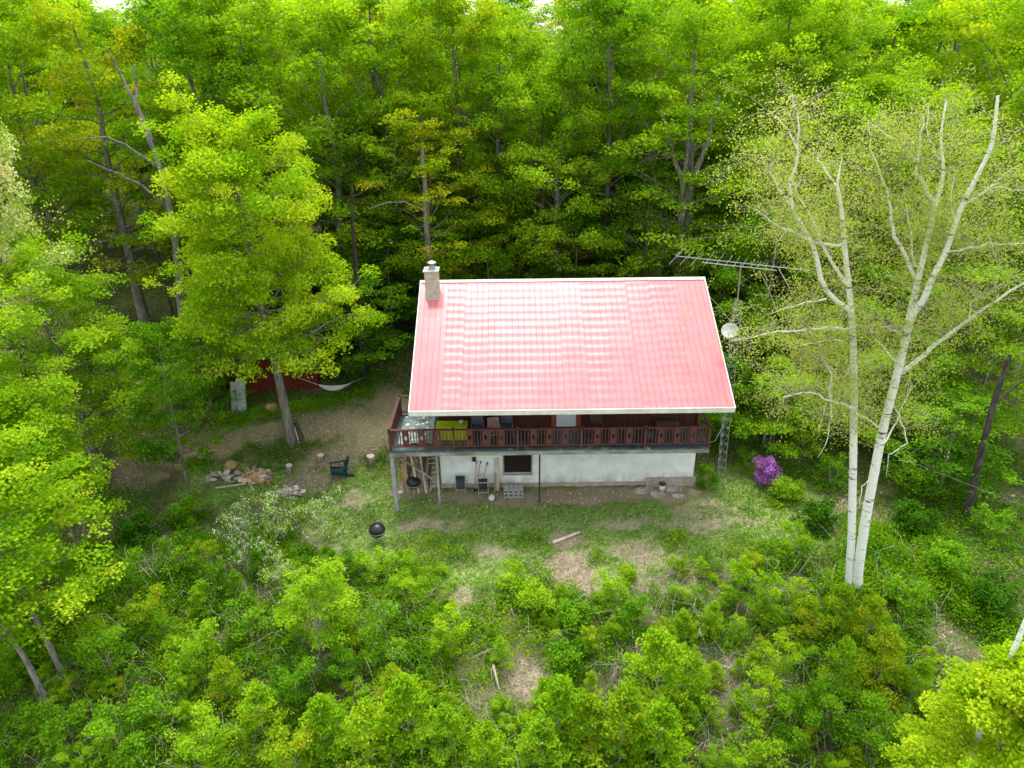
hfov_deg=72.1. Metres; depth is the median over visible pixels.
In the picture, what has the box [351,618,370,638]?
shrub
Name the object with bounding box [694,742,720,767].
shrub
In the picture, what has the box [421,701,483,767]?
sapling
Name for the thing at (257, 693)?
sapling
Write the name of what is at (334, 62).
broadleaf tree
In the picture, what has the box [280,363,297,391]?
door
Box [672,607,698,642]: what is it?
sapling
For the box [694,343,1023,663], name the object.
undergrowth
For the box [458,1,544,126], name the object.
broadleaf tree
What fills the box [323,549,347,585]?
sapling
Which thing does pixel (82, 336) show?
broadleaf tree
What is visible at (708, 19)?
broadleaf tree
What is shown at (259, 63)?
broadleaf tree
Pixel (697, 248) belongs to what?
young tree
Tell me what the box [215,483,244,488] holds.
wooden pole
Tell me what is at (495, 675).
stick
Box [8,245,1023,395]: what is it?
undergrowth
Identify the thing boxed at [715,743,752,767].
shrub
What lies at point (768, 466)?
azalea bush
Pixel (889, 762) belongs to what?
sapling
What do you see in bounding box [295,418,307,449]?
leaning board
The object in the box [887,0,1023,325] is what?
broadleaf tree
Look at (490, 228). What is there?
young tree
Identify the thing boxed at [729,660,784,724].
sapling
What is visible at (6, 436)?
maple tree
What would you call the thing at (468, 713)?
sapling
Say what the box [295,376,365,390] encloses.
hammock
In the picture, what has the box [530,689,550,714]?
shrub
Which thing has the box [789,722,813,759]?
shrub
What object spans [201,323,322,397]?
shed
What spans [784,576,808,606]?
sapling
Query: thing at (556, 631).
sapling
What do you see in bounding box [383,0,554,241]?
broadleaf tree
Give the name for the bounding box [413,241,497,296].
young tree
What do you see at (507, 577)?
shrub
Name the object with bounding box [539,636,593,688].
shrub
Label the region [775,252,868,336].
young tree
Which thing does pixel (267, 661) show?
shrub
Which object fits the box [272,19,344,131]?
broadleaf tree
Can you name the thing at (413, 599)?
sapling
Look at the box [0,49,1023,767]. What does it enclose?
ground
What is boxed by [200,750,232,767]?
sapling
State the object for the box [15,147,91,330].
bare tree
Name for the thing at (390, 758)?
shrub
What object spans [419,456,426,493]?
lumber board
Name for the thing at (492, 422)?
patio chair
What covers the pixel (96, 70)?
broadleaf tree
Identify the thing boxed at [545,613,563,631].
shrub
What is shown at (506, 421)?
patio chair
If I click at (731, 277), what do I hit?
broadleaf tree
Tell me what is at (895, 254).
young tree
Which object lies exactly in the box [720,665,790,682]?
fallen branch
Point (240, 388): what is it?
door slab
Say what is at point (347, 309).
young tree
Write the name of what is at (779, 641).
sapling
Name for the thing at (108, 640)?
shrub
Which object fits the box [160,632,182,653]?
shrub
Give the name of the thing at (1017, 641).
birch tree
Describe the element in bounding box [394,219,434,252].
young tree
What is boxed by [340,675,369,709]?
shrub
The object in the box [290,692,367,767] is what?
sapling
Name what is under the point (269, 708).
sapling
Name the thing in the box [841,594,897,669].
sapling
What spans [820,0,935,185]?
broadleaf tree
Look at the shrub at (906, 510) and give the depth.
27.81 m
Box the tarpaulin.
[398,416,435,444]
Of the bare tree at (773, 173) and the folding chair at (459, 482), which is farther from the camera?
the bare tree at (773, 173)
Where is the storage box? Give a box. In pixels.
[436,420,467,439]
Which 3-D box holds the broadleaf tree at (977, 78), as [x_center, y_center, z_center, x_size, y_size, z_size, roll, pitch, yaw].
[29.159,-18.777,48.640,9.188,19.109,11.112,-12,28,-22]
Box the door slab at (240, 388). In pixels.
[235,378,246,413]
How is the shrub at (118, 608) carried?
on the ground at (172, 477)
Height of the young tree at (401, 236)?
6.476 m
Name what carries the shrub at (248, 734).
on the ground at (172, 477)
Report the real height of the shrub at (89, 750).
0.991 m
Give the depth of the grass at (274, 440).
33.70 m
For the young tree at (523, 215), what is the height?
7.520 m
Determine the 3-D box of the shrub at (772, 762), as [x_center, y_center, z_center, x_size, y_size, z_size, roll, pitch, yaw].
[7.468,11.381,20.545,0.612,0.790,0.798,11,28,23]
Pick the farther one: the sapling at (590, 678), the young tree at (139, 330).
the young tree at (139, 330)
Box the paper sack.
[488,494,494,500]
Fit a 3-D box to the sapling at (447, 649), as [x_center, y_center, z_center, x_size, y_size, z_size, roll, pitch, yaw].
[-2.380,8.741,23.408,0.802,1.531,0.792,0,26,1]
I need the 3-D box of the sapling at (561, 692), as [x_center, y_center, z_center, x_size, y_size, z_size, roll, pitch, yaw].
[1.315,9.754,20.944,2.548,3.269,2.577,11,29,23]
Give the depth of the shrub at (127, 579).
24.99 m
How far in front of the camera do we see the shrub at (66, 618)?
24.41 m
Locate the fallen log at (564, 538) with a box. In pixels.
[552,531,579,543]
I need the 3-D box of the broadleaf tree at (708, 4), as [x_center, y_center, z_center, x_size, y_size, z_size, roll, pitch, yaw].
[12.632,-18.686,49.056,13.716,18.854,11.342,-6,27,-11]
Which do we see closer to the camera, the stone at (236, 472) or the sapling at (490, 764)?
the sapling at (490, 764)
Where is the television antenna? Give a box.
[671,248,810,286]
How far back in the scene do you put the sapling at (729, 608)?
24.84 m
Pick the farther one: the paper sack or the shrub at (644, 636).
the paper sack
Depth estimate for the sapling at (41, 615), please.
24.31 m
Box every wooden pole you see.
[199,482,227,484]
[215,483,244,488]
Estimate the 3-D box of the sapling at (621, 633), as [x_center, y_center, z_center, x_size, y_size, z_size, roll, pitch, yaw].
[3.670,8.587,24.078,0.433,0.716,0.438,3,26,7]
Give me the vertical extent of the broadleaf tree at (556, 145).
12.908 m
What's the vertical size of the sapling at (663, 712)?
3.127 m
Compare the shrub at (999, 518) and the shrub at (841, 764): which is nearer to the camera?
the shrub at (841, 764)
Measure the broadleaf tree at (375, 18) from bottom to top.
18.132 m
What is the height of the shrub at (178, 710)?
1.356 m
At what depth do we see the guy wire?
28.49 m
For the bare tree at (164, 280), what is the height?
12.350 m
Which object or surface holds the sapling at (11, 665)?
on the ground at (172, 477)
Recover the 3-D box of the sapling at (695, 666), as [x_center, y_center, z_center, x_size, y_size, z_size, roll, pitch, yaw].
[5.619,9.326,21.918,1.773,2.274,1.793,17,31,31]
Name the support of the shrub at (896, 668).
on the ground at (172, 477)
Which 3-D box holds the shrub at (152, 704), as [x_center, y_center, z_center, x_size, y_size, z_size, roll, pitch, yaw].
[-10.674,9.988,21.782,2.580,2.038,1.977,-11,28,-20]
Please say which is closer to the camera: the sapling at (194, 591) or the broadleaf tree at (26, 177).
the sapling at (194, 591)
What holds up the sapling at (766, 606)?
on the ground at (172, 477)
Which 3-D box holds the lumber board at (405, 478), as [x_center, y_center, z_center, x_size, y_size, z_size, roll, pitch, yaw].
[-4.631,4.173,30.815,0.220,1.500,0.046,-15,19,-16]
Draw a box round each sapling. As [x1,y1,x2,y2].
[0,642,29,675]
[1,658,30,694]
[2,614,28,631]
[13,622,37,647]
[34,663,57,692]
[36,610,50,631]
[44,643,81,686]
[48,567,68,588]
[52,553,79,586]
[80,671,96,688]
[80,680,114,709]
[81,584,103,605]
[81,617,122,658]
[101,678,116,697]
[123,633,145,659]
[123,661,147,690]
[129,616,153,653]
[150,615,178,643]
[173,671,200,702]
[174,700,210,742]
[184,586,215,626]
[186,666,202,682]
[188,539,224,574]
[189,601,217,633]
[199,648,215,670]
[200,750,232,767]
[201,655,258,720]
[208,599,225,623]
[222,632,243,661]
[222,680,293,763]
[223,718,240,741]
[225,568,254,606]
[233,686,245,702]
[244,550,273,586]
[260,707,279,742]
[281,613,314,655]
[284,686,308,714]
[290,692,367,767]
[300,722,338,767]
[309,545,341,577]
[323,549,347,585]
[326,615,356,647]
[334,695,408,767]
[358,649,380,677]
[370,671,448,767]
[372,662,408,716]
[377,556,392,573]
[386,636,406,665]
[407,596,418,611]
[412,664,433,696]
[419,679,440,708]
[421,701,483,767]
[428,628,451,660]
[429,596,471,658]
[437,582,452,603]
[437,688,455,706]
[439,656,453,675]
[449,719,511,767]
[456,706,478,748]
[481,621,499,644]
[487,635,515,673]
[487,755,500,767]
[498,711,576,767]
[514,673,595,767]
[516,709,543,751]
[519,583,541,616]
[528,676,561,714]
[537,604,553,622]
[537,611,552,633]
[549,628,564,642]
[552,582,569,605]
[556,691,628,767]
[574,682,661,767]
[576,671,602,696]
[578,624,597,652]
[615,627,625,641]
[615,695,698,767]
[615,748,648,767]
[616,625,707,732]
[651,726,682,754]
[660,650,720,718]
[666,624,679,649]
[671,611,696,642]
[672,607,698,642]
[674,642,686,655]
[676,699,706,743]
[693,555,710,577]
[694,618,712,643]
[695,600,728,640]
[701,609,723,636]
[705,660,729,692]
[712,581,733,609]
[721,586,738,610]
[725,553,761,606]
[725,686,744,713]
[726,731,740,747]
[727,657,745,683]
[729,612,746,642]
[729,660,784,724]
[730,563,748,584]
[738,651,763,682]
[739,548,760,579]
[742,567,786,625]
[746,633,773,663]
[750,552,765,572]
[751,597,774,631]
[753,752,770,767]
[754,614,774,639]
[755,626,804,684]
[764,608,783,631]
[768,616,780,632]
[771,593,787,609]
[778,595,827,650]
[781,628,793,644]
[783,602,799,626]
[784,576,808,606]
[796,612,815,636]
[801,635,871,711]
[809,678,819,697]
[812,582,866,647]
[834,745,865,767]
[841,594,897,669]
[841,742,861,767]
[845,625,920,713]
[871,718,935,767]
[884,658,937,715]
[920,655,941,672]
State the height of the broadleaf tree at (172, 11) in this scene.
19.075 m
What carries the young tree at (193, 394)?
on the ground at (172, 477)
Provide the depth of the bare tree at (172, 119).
39.92 m
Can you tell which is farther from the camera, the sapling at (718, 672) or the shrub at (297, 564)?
the shrub at (297, 564)
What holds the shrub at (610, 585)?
on the ground at (172, 477)
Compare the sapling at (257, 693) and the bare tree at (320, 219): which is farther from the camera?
the bare tree at (320, 219)
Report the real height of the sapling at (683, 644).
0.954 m
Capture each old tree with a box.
[75,53,184,327]
[350,186,368,377]
[368,149,431,266]
[660,80,720,276]
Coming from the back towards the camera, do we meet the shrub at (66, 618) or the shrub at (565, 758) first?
the shrub at (66, 618)
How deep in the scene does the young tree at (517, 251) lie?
39.81 m
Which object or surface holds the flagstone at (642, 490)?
on the ground at (172, 477)
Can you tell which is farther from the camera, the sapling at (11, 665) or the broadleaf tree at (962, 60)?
the broadleaf tree at (962, 60)
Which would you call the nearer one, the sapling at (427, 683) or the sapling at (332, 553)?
the sapling at (427, 683)
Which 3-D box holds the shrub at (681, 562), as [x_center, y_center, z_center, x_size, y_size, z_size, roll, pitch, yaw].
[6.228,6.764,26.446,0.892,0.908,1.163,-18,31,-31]
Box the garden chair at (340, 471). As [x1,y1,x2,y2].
[329,456,353,480]
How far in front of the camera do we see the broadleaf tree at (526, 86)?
44.00 m
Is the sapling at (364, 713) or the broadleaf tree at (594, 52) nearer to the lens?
the sapling at (364, 713)
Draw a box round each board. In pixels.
[230,381,236,413]
[294,422,302,444]
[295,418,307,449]
[395,457,401,468]
[400,463,408,494]
[402,457,406,493]
[404,457,406,476]
[408,457,410,476]
[408,459,413,494]
[410,456,419,492]
[413,456,415,493]
[416,458,418,475]
[418,459,429,492]
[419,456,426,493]
[420,456,424,493]
[422,456,425,491]
[425,460,427,479]
[428,456,431,488]
[431,456,433,487]
[494,458,498,490]
[494,473,495,491]
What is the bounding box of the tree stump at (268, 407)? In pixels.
[265,403,277,412]
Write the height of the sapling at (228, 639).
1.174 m
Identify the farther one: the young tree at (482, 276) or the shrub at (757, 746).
the young tree at (482, 276)
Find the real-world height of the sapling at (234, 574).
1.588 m
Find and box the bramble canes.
[7,525,996,767]
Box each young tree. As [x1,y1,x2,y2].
[0,371,130,546]
[64,329,182,464]
[116,320,236,486]
[156,328,256,407]
[159,186,200,270]
[198,372,256,406]
[207,238,284,326]
[210,193,312,305]
[289,252,332,293]
[296,314,368,367]
[300,264,417,373]
[305,286,356,336]
[317,187,403,302]
[317,226,434,332]
[319,194,422,311]
[319,229,338,265]
[381,213,419,272]
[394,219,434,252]
[395,247,481,315]
[396,229,490,308]
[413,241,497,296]
[423,201,533,278]
[446,196,526,279]
[449,187,579,278]
[457,237,515,279]
[472,225,552,278]
[474,261,524,278]
[490,244,553,278]
[522,216,637,278]
[544,168,608,276]
[560,196,673,277]
[608,174,695,268]
[625,224,675,277]
[628,214,738,305]
[630,237,692,277]
[633,202,694,255]
[650,213,720,271]
[662,233,716,278]
[664,232,795,330]
[691,177,720,253]
[700,365,766,441]
[702,197,755,279]
[714,291,790,409]
[718,354,826,458]
[731,294,865,419]
[742,254,806,300]
[771,240,852,304]
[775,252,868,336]
[801,254,980,419]
[805,337,927,452]
[858,189,922,270]
[858,334,979,456]
[858,384,1023,499]
[870,216,980,325]
[872,201,1016,337]
[875,297,1023,441]
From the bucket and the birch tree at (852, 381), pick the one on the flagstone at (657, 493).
the bucket
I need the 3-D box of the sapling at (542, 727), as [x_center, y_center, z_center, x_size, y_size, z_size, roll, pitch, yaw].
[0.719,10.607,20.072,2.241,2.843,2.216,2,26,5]
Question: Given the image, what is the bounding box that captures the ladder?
[426,456,437,486]
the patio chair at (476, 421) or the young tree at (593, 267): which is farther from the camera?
the young tree at (593, 267)
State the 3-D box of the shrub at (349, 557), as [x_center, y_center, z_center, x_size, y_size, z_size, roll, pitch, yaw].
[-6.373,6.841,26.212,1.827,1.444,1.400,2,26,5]
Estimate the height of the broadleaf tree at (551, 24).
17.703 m
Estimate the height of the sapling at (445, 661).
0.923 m
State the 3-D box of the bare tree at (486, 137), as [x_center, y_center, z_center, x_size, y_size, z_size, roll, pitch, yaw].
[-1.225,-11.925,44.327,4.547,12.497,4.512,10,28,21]
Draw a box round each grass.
[10,494,966,767]
[120,388,404,497]
[197,394,846,585]
[211,381,379,437]
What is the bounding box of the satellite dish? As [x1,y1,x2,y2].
[721,323,738,338]
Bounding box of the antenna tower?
[716,264,742,483]
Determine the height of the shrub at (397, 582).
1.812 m
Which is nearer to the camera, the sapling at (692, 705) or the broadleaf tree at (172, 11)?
the sapling at (692, 705)
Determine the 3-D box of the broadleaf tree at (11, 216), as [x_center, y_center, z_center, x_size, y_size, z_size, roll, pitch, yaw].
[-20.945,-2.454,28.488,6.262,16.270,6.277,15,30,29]
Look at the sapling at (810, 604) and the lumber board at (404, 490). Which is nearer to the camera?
the sapling at (810, 604)
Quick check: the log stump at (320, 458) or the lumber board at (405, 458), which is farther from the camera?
the log stump at (320, 458)
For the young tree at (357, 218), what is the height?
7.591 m
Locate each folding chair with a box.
[455,475,465,493]
[478,478,488,495]
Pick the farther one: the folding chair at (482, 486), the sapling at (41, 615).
the folding chair at (482, 486)
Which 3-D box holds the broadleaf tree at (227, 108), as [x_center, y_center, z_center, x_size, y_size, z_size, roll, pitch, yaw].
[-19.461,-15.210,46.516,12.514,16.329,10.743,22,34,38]
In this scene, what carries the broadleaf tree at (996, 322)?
on the ground at (172, 477)
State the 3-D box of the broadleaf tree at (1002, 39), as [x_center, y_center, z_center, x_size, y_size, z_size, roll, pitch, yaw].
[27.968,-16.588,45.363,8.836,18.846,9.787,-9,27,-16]
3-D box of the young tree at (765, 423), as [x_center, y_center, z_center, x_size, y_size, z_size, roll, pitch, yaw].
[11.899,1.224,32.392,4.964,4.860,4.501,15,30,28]
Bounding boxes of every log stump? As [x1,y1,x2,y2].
[286,463,292,475]
[317,453,324,462]
[366,454,375,467]
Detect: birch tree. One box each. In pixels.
[667,45,945,583]
[792,52,1023,595]
[969,619,1023,761]
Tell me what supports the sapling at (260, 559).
on the ground at (172, 477)
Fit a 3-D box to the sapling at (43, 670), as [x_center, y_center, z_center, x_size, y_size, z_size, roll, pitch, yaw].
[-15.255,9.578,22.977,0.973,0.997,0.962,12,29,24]
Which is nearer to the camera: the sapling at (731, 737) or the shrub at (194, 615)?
the sapling at (731, 737)
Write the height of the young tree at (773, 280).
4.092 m
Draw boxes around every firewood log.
[245,468,257,475]
[247,470,266,478]
[254,477,272,480]
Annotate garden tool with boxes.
[472,461,477,490]
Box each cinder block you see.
[504,488,507,497]
[509,488,512,497]
[514,488,517,497]
[518,488,522,497]
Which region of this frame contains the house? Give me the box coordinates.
[387,260,735,511]
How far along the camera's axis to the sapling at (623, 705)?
19.90 m
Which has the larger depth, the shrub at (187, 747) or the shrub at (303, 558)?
the shrub at (303, 558)
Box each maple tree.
[0,402,76,586]
[0,421,115,684]
[0,477,128,708]
[131,68,387,447]
[879,636,1023,767]
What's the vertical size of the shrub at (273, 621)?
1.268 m
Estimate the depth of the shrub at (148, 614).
23.89 m
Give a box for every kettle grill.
[369,522,385,546]
[406,476,420,491]
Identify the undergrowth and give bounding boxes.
[0,515,1023,767]
[5,329,415,554]
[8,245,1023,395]
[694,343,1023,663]
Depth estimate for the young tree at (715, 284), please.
37.25 m
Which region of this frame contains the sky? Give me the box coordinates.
[88,0,910,39]
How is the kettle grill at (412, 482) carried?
on the ground at (172, 477)
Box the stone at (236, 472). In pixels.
[233,470,240,475]
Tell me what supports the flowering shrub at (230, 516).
on the ground at (172, 477)
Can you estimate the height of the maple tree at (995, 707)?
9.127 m
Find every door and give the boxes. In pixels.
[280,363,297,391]
[556,414,575,426]
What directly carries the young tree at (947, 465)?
on the ground at (172, 477)
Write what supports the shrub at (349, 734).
on the ground at (172, 477)
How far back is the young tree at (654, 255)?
38.54 m
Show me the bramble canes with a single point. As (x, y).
(515, 650)
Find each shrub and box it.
[0,699,58,767]
[7,662,33,690]
[18,712,53,746]
[19,595,37,622]
[23,575,39,593]
[28,695,103,767]
[36,728,52,751]
[38,567,60,589]
[45,674,76,708]
[49,666,81,699]
[52,739,89,767]
[61,610,82,635]
[68,617,140,694]
[79,652,108,678]
[79,674,92,688]
[80,603,93,616]
[80,738,110,767]
[81,696,166,767]
[96,545,158,603]
[106,505,165,549]
[108,677,131,704]
[113,598,137,619]
[121,582,178,637]
[127,668,214,745]
[143,647,163,666]
[152,529,205,595]
[157,616,222,696]
[158,492,210,532]
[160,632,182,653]
[161,750,184,767]
[164,699,237,767]
[171,696,201,734]
[171,725,204,763]
[179,556,203,577]
[180,561,243,613]
[187,603,217,628]
[193,619,215,638]
[208,512,271,570]
[210,610,228,629]
[210,636,221,646]
[215,486,263,541]
[219,588,272,663]
[234,723,258,746]
[234,734,252,760]
[255,486,306,550]
[256,601,270,619]
[257,541,299,592]
[260,716,321,767]
[261,654,285,677]
[263,650,318,725]
[269,556,363,656]
[270,606,298,640]
[276,558,305,586]
[280,591,297,606]
[289,554,315,580]
[289,649,311,667]
[291,486,349,541]
[311,638,363,697]
[315,679,328,692]
[316,618,332,638]
[321,656,344,681]
[322,545,364,586]
[324,621,366,665]
[338,719,365,752]
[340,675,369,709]
[350,544,392,585]
[351,559,370,579]
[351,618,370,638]
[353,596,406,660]
[371,637,413,674]
[371,757,388,767]
[379,546,424,587]
[383,752,401,767]
[384,567,430,617]
[392,554,413,573]
[399,613,417,636]
[413,715,442,748]
[431,562,450,577]
[447,577,459,590]
[448,671,462,687]
[466,615,478,627]
[481,651,498,665]
[489,559,530,599]
[490,693,515,723]
[495,714,520,744]
[498,575,558,629]
[513,742,543,767]
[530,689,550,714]
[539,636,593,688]
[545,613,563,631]
[546,589,599,644]
[550,744,571,766]
[587,590,606,608]
[588,566,629,613]
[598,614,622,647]
[607,583,654,638]
[617,563,638,587]
[630,599,646,620]
[637,627,650,645]
[653,615,679,634]
[653,620,664,628]
[665,553,692,578]
[666,581,688,607]
[672,734,692,760]
[678,582,703,606]
[678,644,698,657]
[680,697,703,728]
[685,620,699,642]
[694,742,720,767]
[695,461,722,491]
[701,699,728,733]
[703,570,720,585]
[710,676,724,692]
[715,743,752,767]
[727,696,748,720]
[730,444,757,475]
[734,716,789,767]
[760,759,774,767]
[766,684,827,762]
[767,475,808,510]
[773,518,812,565]
[782,424,834,459]
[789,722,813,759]
[791,497,842,542]
[791,640,818,673]
[792,689,822,717]
[795,674,870,747]
[800,720,820,746]
[805,451,859,490]
[805,583,821,599]
[822,755,835,767]
[824,753,850,767]
[828,689,909,767]
[870,728,883,744]
[875,655,905,685]
[876,621,898,634]
[878,573,935,627]
[881,663,914,694]
[883,497,948,543]
[883,712,893,725]
[899,419,941,449]
[912,535,975,593]
[921,645,940,671]
[930,439,977,479]
[954,568,1023,633]
[966,501,1017,549]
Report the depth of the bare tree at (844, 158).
35.13 m
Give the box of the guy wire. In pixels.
[741,355,1020,504]
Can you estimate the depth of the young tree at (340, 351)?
37.52 m
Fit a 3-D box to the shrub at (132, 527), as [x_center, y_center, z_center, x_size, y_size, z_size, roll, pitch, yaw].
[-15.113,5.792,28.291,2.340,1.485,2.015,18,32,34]
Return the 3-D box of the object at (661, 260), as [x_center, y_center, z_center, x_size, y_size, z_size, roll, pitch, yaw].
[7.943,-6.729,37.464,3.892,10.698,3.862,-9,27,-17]
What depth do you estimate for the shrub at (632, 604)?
24.14 m
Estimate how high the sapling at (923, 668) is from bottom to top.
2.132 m
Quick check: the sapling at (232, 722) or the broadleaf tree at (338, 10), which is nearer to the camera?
the sapling at (232, 722)
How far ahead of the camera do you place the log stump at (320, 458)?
33.03 m
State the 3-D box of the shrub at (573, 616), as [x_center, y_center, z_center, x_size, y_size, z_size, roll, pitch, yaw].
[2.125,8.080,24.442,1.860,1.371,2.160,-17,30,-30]
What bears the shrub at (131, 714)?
on the ground at (172, 477)
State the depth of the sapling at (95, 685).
22.29 m
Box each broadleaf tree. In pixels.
[0,0,136,327]
[0,0,158,247]
[0,0,198,323]
[0,11,80,218]
[0,30,130,284]
[0,88,99,355]
[0,103,39,204]
[0,117,89,461]
[0,228,198,474]
[0,274,92,540]
[1,5,102,215]
[17,13,161,227]
[39,0,128,197]
[39,8,117,118]
[68,0,225,195]
[76,0,290,305]
[98,0,187,92]
[105,16,242,165]
[131,17,305,233]
[134,16,166,83]
[138,0,359,303]
[176,15,342,273]
[194,3,274,113]
[200,0,337,176]
[214,0,453,312]
[272,0,371,245]
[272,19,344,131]
[279,0,464,275]
[283,0,501,292]
[309,19,407,173]
[326,14,454,186]
[338,88,505,276]
[360,0,468,177]
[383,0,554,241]
[385,14,518,260]
[396,0,474,124]
[422,6,578,276]
[436,0,547,171]
[452,8,534,174]
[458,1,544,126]
[469,63,617,260]
[472,49,635,277]
[495,0,558,147]
[501,72,623,249]
[513,0,612,130]
[525,0,584,73]
[528,0,688,270]
[529,0,703,277]
[572,0,639,126]
[579,0,719,248]
[587,0,807,278]
[604,12,723,123]
[611,0,767,181]
[611,1,729,162]
[636,0,774,250]
[670,0,899,304]
[685,1,779,187]
[707,4,912,317]
[707,196,855,373]
[717,0,840,196]
[721,0,882,206]
[753,4,862,148]
[753,52,978,343]
[755,0,882,135]
[802,0,963,270]
[814,4,943,225]
[815,0,1023,302]
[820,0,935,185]
[861,127,1023,388]
[869,0,920,67]
[877,0,1023,167]
[879,2,1008,175]
[881,0,1023,189]
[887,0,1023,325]
[933,0,1023,120]
[934,41,1023,219]
[939,0,1022,240]
[947,39,1023,386]
[959,2,1023,199]
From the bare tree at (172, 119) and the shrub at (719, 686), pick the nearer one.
the shrub at (719, 686)
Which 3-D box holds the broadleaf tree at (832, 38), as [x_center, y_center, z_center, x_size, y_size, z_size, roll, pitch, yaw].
[15.708,-10.658,37.516,9.933,17.121,9.956,-5,26,-8]
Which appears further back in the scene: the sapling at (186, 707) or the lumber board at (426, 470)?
the lumber board at (426, 470)
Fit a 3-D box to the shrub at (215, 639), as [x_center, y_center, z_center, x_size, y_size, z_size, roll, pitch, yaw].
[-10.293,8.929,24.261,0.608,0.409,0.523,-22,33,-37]
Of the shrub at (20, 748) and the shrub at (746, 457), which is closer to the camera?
the shrub at (20, 748)
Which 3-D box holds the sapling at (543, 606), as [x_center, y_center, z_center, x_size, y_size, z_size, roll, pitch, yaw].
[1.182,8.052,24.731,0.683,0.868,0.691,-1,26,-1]
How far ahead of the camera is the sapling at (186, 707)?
21.32 m
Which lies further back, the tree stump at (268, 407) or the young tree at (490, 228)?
the young tree at (490, 228)
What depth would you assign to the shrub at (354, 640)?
23.50 m
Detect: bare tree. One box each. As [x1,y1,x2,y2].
[13,190,129,437]
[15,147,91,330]
[88,132,186,359]
[134,155,191,299]
[141,59,223,300]
[142,63,204,207]
[160,71,250,325]
[232,174,287,313]
[294,122,330,269]
[310,89,374,280]
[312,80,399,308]
[331,120,406,323]
[394,83,466,225]
[464,94,514,194]
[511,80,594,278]
[564,96,628,272]
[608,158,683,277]
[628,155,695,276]
[649,146,726,276]
[735,102,802,305]
[747,95,811,306]
[771,73,858,300]
[784,64,890,334]
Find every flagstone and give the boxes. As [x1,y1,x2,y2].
[631,487,653,493]
[650,490,665,497]
[665,485,681,491]
[672,493,684,498]
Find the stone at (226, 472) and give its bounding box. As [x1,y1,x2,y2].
[223,469,230,475]
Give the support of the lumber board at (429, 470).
on the ground at (172, 477)
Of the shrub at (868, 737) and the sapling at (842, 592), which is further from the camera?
the sapling at (842, 592)
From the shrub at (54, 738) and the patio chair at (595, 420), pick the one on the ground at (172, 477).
the shrub at (54, 738)
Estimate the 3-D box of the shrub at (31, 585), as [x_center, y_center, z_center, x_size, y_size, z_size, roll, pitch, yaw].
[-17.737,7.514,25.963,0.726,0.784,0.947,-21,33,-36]
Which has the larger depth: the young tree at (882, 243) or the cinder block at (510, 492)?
the young tree at (882, 243)
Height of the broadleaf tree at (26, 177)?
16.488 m
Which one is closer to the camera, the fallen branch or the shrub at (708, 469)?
the fallen branch
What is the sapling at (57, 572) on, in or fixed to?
on the ground at (172, 477)
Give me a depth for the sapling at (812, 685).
22.09 m
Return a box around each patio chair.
[470,415,484,427]
[486,417,501,443]
[499,415,513,436]
[589,414,603,437]
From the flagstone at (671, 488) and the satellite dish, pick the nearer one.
the satellite dish
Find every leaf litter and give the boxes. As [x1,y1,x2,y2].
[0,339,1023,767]
[106,384,443,501]
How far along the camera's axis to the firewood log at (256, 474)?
31.91 m
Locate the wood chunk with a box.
[224,460,237,469]
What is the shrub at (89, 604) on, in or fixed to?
on the ground at (172, 477)
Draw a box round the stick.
[492,664,499,688]
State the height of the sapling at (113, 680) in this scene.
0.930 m
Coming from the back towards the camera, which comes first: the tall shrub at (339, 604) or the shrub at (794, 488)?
the shrub at (794, 488)
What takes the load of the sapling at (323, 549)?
on the ground at (172, 477)
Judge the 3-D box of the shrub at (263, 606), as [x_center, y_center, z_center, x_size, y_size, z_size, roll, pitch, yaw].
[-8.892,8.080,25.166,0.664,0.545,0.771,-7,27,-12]
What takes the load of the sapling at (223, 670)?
on the ground at (172, 477)
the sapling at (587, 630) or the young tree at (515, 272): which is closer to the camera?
the sapling at (587, 630)
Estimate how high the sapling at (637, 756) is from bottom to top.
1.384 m
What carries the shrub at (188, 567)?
on the ground at (172, 477)
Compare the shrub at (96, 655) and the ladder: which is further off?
the ladder
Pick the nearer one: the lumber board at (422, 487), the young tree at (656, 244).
the lumber board at (422, 487)
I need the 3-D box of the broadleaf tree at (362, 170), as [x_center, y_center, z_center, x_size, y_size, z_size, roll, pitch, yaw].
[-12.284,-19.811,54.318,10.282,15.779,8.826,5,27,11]
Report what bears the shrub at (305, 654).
on the ground at (172, 477)
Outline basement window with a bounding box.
[503,455,532,475]
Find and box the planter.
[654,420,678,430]
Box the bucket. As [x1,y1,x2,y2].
[659,481,665,490]
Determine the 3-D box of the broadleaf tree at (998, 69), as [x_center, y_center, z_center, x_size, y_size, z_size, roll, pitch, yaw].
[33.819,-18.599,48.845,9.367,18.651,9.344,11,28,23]
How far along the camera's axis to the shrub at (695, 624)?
23.95 m
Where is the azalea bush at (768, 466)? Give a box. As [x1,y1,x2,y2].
[752,455,782,485]
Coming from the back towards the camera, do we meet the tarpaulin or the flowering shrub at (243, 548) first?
the tarpaulin
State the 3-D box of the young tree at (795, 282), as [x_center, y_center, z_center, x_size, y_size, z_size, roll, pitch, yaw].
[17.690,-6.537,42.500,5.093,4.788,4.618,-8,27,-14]
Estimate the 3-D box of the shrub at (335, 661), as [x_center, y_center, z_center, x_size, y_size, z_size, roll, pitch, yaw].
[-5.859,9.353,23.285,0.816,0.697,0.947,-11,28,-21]
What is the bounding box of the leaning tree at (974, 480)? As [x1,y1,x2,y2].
[963,355,1023,519]
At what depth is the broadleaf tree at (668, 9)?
45.94 m
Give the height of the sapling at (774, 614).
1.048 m

